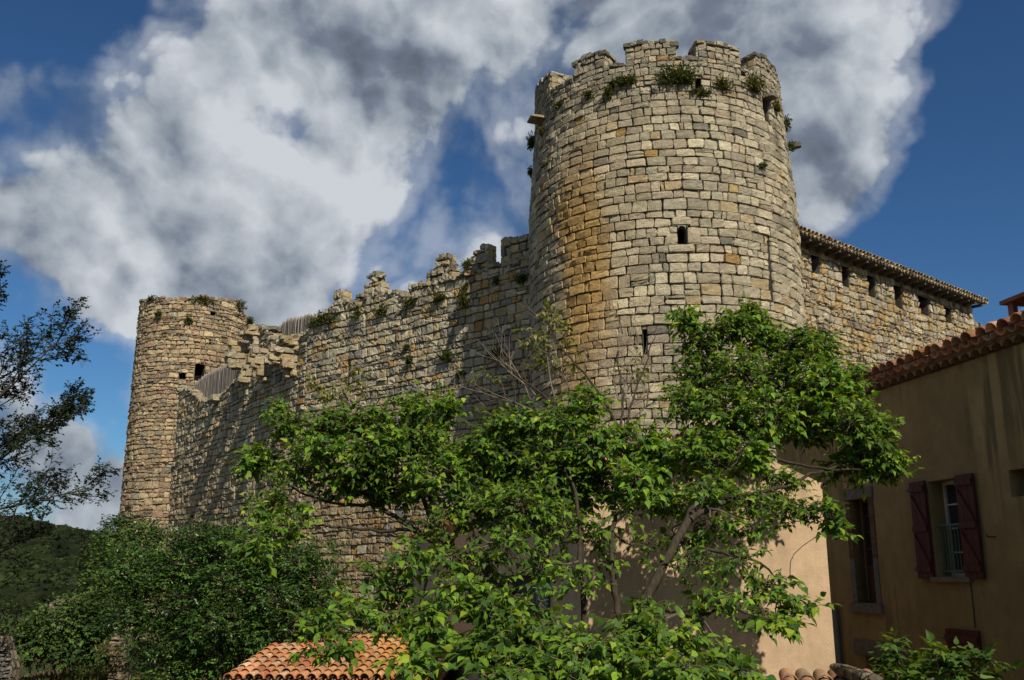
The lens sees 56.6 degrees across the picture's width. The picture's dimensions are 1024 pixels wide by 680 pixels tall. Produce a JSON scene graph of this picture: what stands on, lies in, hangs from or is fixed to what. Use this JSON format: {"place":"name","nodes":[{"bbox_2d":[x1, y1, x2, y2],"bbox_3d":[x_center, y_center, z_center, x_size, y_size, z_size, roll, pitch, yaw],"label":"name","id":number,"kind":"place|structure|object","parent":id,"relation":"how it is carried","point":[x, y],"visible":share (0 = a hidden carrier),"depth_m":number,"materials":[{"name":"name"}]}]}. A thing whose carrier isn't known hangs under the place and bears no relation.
{"place":"outdoors","nodes":[
{"label":"outdoors","id":0,"kind":"place"},
{"bbox_2d":[52,538,111,602],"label":"pine tree","id":1,"kind":"object","parent":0,"point":[77,578],"visible":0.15,"depth_m":54.16,"materials":[{"name":"green plant"}]},
{"bbox_2d":[72,529,93,594],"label":"cypress","id":2,"kind":"object","parent":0,"point":[82,550],"visible":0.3,"depth_m":58.51,"materials":[{"name":"green plant"}]},
{"bbox_2d":[0,614,237,679],"bbox_3d":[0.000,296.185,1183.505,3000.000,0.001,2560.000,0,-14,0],"label":"ground","id":3,"kind":"structure","parent":0,"point":[23,671],"depth_m":36.38,"materials":[{"name":"brown soil"}]},
{"bbox_2d":[0,636,19,679],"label":"drystone pier","id":4,"kind":"structure","parent":3,"relation":"on","point":[9,668],"depth_m":25.75,"materials":[{"name":"stone"}]},
{"bbox_2d":[0,586,54,657],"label":"dark shrub","id":5,"kind":"object","parent":3,"relation":"on","point":[7,650],"visible":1,"depth_m":23.16,"materials":[{"name":"green plant"}]},
{"bbox_2d":[33,594,88,656],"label":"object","id":6,"kind":"structure","parent":3,"relation":"on","point":[51,604],"depth_m":38.96,"materials":[{"name":"stone"}]},
{"bbox_2d":[0,260,122,570],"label":"poplar tree","id":7,"kind":"object","parent":3,"relation":"on","point":[67,408],"visible":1,"depth_m":18.16,"materials":[{"name":"green plant"}]},
{"bbox_2d":[0,585,130,677],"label":"ivy mound","id":8,"kind":"object","parent":3,"relation":"on","point":[65,640],"visible":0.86,"depth_m":28.43,"materials":[{"name":"green plant"}]},
{"bbox_2d":[60,639,152,679],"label":"grass clump","id":9,"kind":"object","parent":3,"relation":"on","point":[108,664],"visible":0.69,"depth_m":21.72,"materials":[{"name":"green plant"}]},
{"bbox_2d":[93,639,139,663],"bbox_3d":[-10.184,8.142,24.806,1.539,0.713,1.058,-5,-15,20],"label":"dry grass clump","id":10,"kind":"object","parent":3,"relation":"on","point":[108,649],"visible":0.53,"depth_m":24.74,"materials":[{"name":"green plant"}]},
{"bbox_2d":[69,508,169,636],"bbox_3d":[-14.957,8.595,35.962,3.708,5.199,12.731,4,-14,-16],"label":"shrub","id":11,"kind":"object","parent":3,"relation":"on","point":[151,530],"visible":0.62,"depth_m":38.80,"materials":[{"name":"green plant"}]},
{"bbox_2d":[108,632,131,679],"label":"ruined wall","id":12,"kind":"structure","parent":3,"relation":"on","point":[116,639],"depth_m":27.62,"materials":[{"name":"stone"}]},
{"bbox_2d":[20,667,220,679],"bbox_3d":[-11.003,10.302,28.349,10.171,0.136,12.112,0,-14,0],"label":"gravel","id":13,"kind":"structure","parent":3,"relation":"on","point":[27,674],"depth_m":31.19,"materials":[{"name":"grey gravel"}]},
{"bbox_2d":[19,660,231,679],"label":"grass","id":14,"kind":"structure","parent":3,"relation":"on","point":[61,674],"depth_m":29.64,"materials":[{"name":"green plant"}]},
{"bbox_2d":[109,294,248,638],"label":"round tower","id":15,"kind":"structure","parent":3,"relation":"on","point":[174,353],"depth_m":52.64,"materials":[{"name":"stone"}]},
{"bbox_2d":[145,294,162,301],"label":"wall plant","id":16,"kind":"object","parent":15,"relation":"attached to","point":[150,297],"depth_m":53.78,"materials":[{"name":"green plant"}]},
{"bbox_2d":[154,308,161,318],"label":"wall plant","id":17,"kind":"object","parent":15,"relation":"attached to","point":[158,314],"depth_m":53.23,"materials":[{"name":"green plant"}]},
{"bbox_2d":[184,315,193,324],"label":"wall plant","id":18,"kind":"object","parent":15,"relation":"attached to","point":[188,320],"depth_m":53.09,"materials":[{"name":"green plant"}]},
{"bbox_2d":[191,295,220,304],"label":"wall plant","id":19,"kind":"object","parent":15,"relation":"attached to","point":[205,299],"depth_m":53.63,"materials":[{"name":"green plant"}]},
{"bbox_2d":[235,299,247,309],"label":"wall plant","id":20,"kind":"object","parent":15,"relation":"attached to","point":[239,304],"depth_m":55.46,"materials":[{"name":"green plant"}]},
{"bbox_2d":[95,513,355,679],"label":"glossy shrub","id":21,"kind":"object","parent":3,"relation":"on","point":[231,640],"visible":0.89,"depth_m":20.35,"materials":[{"name":"green plant"}]},
{"bbox_2d":[161,234,529,651],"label":"curtain wall","id":22,"kind":"structure","parent":3,"relation":"on","point":[213,431],"depth_m":35.20,"materials":[{"name":"stone"}]},
{"bbox_2d":[195,364,238,396],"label":"palisade fence","id":23,"kind":"object","parent":22,"relation":"on","point":[218,380],"visible":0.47,"depth_m":48.53,"materials":[{"name":"grey wood"}]},
{"bbox_2d":[244,316,254,327],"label":"wall plant","id":24,"kind":"object","parent":22,"relation":"attached to","point":[249,320],"depth_m":43.91,"materials":[{"name":"green plant"}]},
{"bbox_2d":[279,312,317,335],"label":"palisade fence","id":25,"kind":"object","parent":22,"relation":"on","point":[290,326],"visible":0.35,"depth_m":41.37,"materials":[{"name":"grey wood"}]},
{"bbox_2d":[304,308,332,327],"bbox_3d":[-7.648,-0.888,37.722,1.907,0.733,0.441,-12,-18,39],"label":"wall plant","id":26,"kind":"object","parent":22,"relation":"attached to","point":[321,316],"depth_m":37.80,"materials":[{"name":"green plant"}]},
{"bbox_2d":[320,310,339,323],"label":"wall plant","id":27,"kind":"object","parent":22,"relation":"attached to","point":[328,315],"depth_m":37.28,"materials":[{"name":"green plant"}]},
{"bbox_2d":[346,301,363,319],"bbox_3d":[-5.881,-1.131,36.137,0.886,0.758,0.449,-12,-19,41],"label":"wall plant","id":28,"kind":"object","parent":22,"relation":"attached to","point":[356,314],"depth_m":36.14,"materials":[{"name":"green plant"}]},
{"bbox_2d":[372,302,388,315],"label":"wall plant","id":29,"kind":"object","parent":22,"relation":"attached to","point":[380,311],"depth_m":35.23,"materials":[{"name":"green plant"}]},
{"bbox_2d":[402,343,411,350],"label":"wall plant","id":30,"kind":"object","parent":22,"relation":"attached to","point":[406,346],"depth_m":33.91,"materials":[{"name":"green plant"}]},
{"bbox_2d":[400,296,415,307],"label":"wall plant","id":31,"kind":"object","parent":22,"relation":"attached to","point":[409,301],"depth_m":34.23,"materials":[{"name":"green plant"}]},
{"bbox_2d":[404,353,412,367],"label":"wall plant","id":32,"kind":"object","parent":22,"relation":"attached to","point":[408,361],"depth_m":33.68,"materials":[{"name":"green plant"}]},
{"bbox_2d":[428,290,445,304],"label":"wall plant","id":33,"kind":"object","parent":22,"relation":"attached to","point":[438,296],"depth_m":33.19,"materials":[{"name":"green plant"}]},
{"bbox_2d":[436,349,460,360],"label":"wall plant","id":34,"kind":"object","parent":22,"relation":"attached to","point":[447,356],"depth_m":32.35,"materials":[{"name":"green plant"}]},
{"bbox_2d":[454,370,465,378],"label":"wall plant","id":35,"kind":"object","parent":22,"relation":"attached to","point":[457,375],"depth_m":31.82,"materials":[{"name":"green plant"}]},
{"bbox_2d":[454,291,468,308],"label":"wall plant","id":36,"kind":"object","parent":22,"relation":"attached to","point":[463,299],"depth_m":32.23,"materials":[{"name":"green plant"}]},
{"bbox_2d":[456,258,473,269],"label":"wall plant","id":37,"kind":"object","parent":22,"relation":"attached to","point":[467,263],"depth_m":32.52,"materials":[{"name":"green plant"}]},
{"bbox_2d":[458,280,471,291],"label":"wall plant","id":38,"kind":"object","parent":22,"relation":"attached to","point":[465,284],"depth_m":32.37,"materials":[{"name":"green plant"}]},
{"bbox_2d":[484,346,505,359],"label":"wall plant","id":39,"kind":"object","parent":22,"relation":"attached to","point":[495,354],"depth_m":30.84,"materials":[{"name":"green plant"}]},
{"bbox_2d":[490,275,499,284],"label":"wall plant","id":40,"kind":"object","parent":22,"relation":"attached to","point":[496,280],"depth_m":31.45,"materials":[{"name":"green plant"}]},
{"bbox_2d":[513,271,527,284],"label":"wall plant","id":41,"kind":"object","parent":22,"relation":"attached to","point":[519,279],"depth_m":30.63,"materials":[{"name":"green plant"}]},
{"bbox_2d":[218,276,925,679],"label":"leafy tree","id":42,"kind":"object","parent":3,"relation":"on","point":[512,642],"visible":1,"depth_m":9.45,"materials":[{"name":"green plant"}]},
{"bbox_2d":[779,663,884,679],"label":"lean to roof","id":43,"kind":"object","parent":3,"relation":"on","point":[844,671],"visible":0.99,"depth_m":10.97,"materials":[{"name":"ceramic"}]},
{"bbox_2d":[798,225,988,379],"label":"roofed wall","id":44,"kind":"structure","parent":3,"relation":"on","point":[878,310],"depth_m":32.11,"materials":[{"name":"stone"}]},
{"bbox_2d":[816,319,844,373],"bbox_3d":[9.963,0.565,29.605,1.151,2.608,0.949,0,-14,0],"label":"ivy plume","id":45,"kind":"object","parent":44,"relation":"attached to","point":[821,330],"visible":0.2,"depth_m":29.67,"materials":[{"name":"green plant"}]},
{"bbox_2d":[866,626,1022,679],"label":"leafy shrub","id":46,"kind":"object","parent":3,"relation":"on","point":[940,663],"visible":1,"depth_m":8.01,"materials":[{"name":"green plant"}]},
{"bbox_2d":[973,318,982,328],"bbox_3d":[18.110,5.564,36.371,1.887,13.072,1.120,11,-18,-38],"label":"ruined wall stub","id":47,"kind":"object","parent":3,"relation":"on","point":[976,325],"visible":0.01,"depth_m":37.61,"materials":[{"name":"stone"}]},
{"bbox_2d":[223,633,455,679],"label":"tiled roof","id":48,"kind":"structure","parent":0,"point":[265,663],"depth_m":18.17,"materials":[{"name":"tile"}]},
{"bbox_2d":[0,0,1023,531],"label":"sky","id":49,"kind":"structure","parent":0,"point":[274,156],"materials":[{"name":"blue"}]},
{"bbox_2d":[404,431,835,679],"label":"peach house","id":50,"kind":"structure","parent":0,"point":[809,565],"depth_m":11.85,"materials":[{"name":"paint"}]},
{"bbox_2d":[512,575,535,614],"bbox_3d":[0.343,4.025,14.691,0.100,0.759,2.405,3,-14,-14],"label":"window frame","id":51,"kind":"structure","parent":50,"relation":"in","point":[526,579],"depth_m":15.06,"materials":[{"name":"paint"}]},
{"bbox_2d":[527,38,808,480],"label":"round tower","id":52,"kind":"structure","parent":0,"point":[651,201],"depth_m":25.83,"materials":[{"name":"stone"}]},
{"bbox_2d":[525,130,534,151],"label":"wall plant","id":53,"kind":"object","parent":52,"relation":"attached to","point":[530,140],"depth_m":29.98,"materials":[{"name":"green plant"}]},
{"bbox_2d":[527,165,532,178],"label":"wall plant","id":54,"kind":"object","parent":52,"relation":"attached to","point":[529,171],"depth_m":29.79,"materials":[{"name":"green plant"}]},
{"bbox_2d":[538,125,544,136],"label":"wall plant","id":55,"kind":"object","parent":52,"relation":"attached to","point":[542,129],"depth_m":28.52,"materials":[{"name":"green plant"}]},
{"bbox_2d":[553,100,561,109],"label":"wall plant","id":56,"kind":"object","parent":52,"relation":"attached to","point":[557,104],"depth_m":27.91,"materials":[{"name":"green plant"}]},
{"bbox_2d":[580,88,593,98],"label":"wall plant","id":57,"kind":"object","parent":52,"relation":"attached to","point":[587,93],"depth_m":26.98,"materials":[{"name":"green plant"}]},
{"bbox_2d":[602,81,615,99],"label":"wall plant","id":58,"kind":"object","parent":52,"relation":"attached to","point":[608,90],"depth_m":26.54,"materials":[{"name":"green plant"}]},
{"bbox_2d":[611,70,637,86],"bbox_3d":[3.098,-7.252,26.467,0.834,0.458,0.351,-5,-15,20],"label":"wall plant","id":59,"kind":"object","parent":52,"relation":"attached to","point":[627,80],"depth_m":26.43,"materials":[{"name":"green plant"}]},
{"bbox_2d":[648,61,706,86],"bbox_3d":[4.544,-7.316,26.120,1.662,0.676,0.442,0,-14,0],"label":"wall plant","id":60,"kind":"object","parent":52,"relation":"attached to","point":[675,76],"depth_m":26.11,"materials":[{"name":"green plant"}]},
{"bbox_2d":[666,217,700,252],"bbox_3d":[4.507,-2.715,25.246,0.899,0.996,0.663,0,-14,0],"label":"arched window","id":61,"kind":"structure","parent":52,"relation":"in","point":[693,235],"depth_m":24.97,"materials":[{"name":"stone"}]},
{"bbox_2d":[685,86,713,96],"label":"wall plant","id":62,"kind":"object","parent":52,"relation":"attached to","point":[702,91],"depth_m":26.11,"materials":[{"name":"green plant"}]},
{"bbox_2d":[711,73,735,90],"bbox_3d":[5.817,-7.151,26.351,0.903,0.466,0.387,0,-14,0],"label":"wall plant","id":63,"kind":"object","parent":52,"relation":"attached to","point":[722,82],"depth_m":26.33,"materials":[{"name":"green plant"}]},
{"bbox_2d":[744,70,771,94],"bbox_3d":[6.965,-7.284,26.942,1.151,0.650,0.397,9,-17,-33],"label":"wall plant","id":64,"kind":"object","parent":52,"relation":"attached to","point":[754,83],"depth_m":26.87,"materials":[{"name":"green plant"}]},
{"bbox_2d":[758,160,767,168],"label":"wall plant","id":65,"kind":"object","parent":52,"relation":"attached to","point":[764,165],"depth_m":26.15,"materials":[{"name":"green plant"}]},
{"bbox_2d":[771,99,781,114],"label":"wall plant","id":66,"kind":"object","parent":52,"relation":"attached to","point":[777,106],"depth_m":27.61,"materials":[{"name":"green plant"}]},
{"bbox_2d":[784,114,791,132],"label":"wall plant","id":67,"kind":"object","parent":52,"relation":"attached to","point":[787,124],"depth_m":28.80,"materials":[{"name":"green plant"}]},
{"bbox_2d":[788,139,795,151],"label":"wall plant","id":68,"kind":"object","parent":52,"relation":"attached to","point":[791,148],"depth_m":28.55,"materials":[{"name":"green plant"}]},
{"bbox_2d":[757,292,1023,679],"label":"ochre house","id":69,"kind":"structure","parent":0,"point":[937,551],"depth_m":13.46,"materials":[{"name":"paint"}]},
{"bbox_2d":[861,499,876,602],"bbox_3d":[5.881,3.402,15.365,0.155,1.647,0.565,0,-14,0],"label":"window frame","id":70,"kind":"structure","parent":69,"relation":"in","point":[864,504],"depth_m":15.56,"materials":[{"name":"paint"}]},
{"bbox_2d":[942,480,964,576],"bbox_3d":[6.319,2.625,13.300,0.178,1.331,0.684,0,-14,0],"label":"window frame","id":71,"kind":"structure","parent":69,"relation":"in","point":[949,491],"depth_m":13.54,"materials":[{"name":"paint"}]},
{"bbox_3d":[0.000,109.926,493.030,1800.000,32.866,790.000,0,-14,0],"label":"hills","id":72,"kind":"structure","parent":0,"visible":0},
{"bbox_2d":[0,515,116,613],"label":"woodland","id":73,"kind":"object","parent":72,"relation":"on","point":[46,569],"visible":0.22,"depth_m":200.92,"materials":[{"name":"green plant"}]}
]}

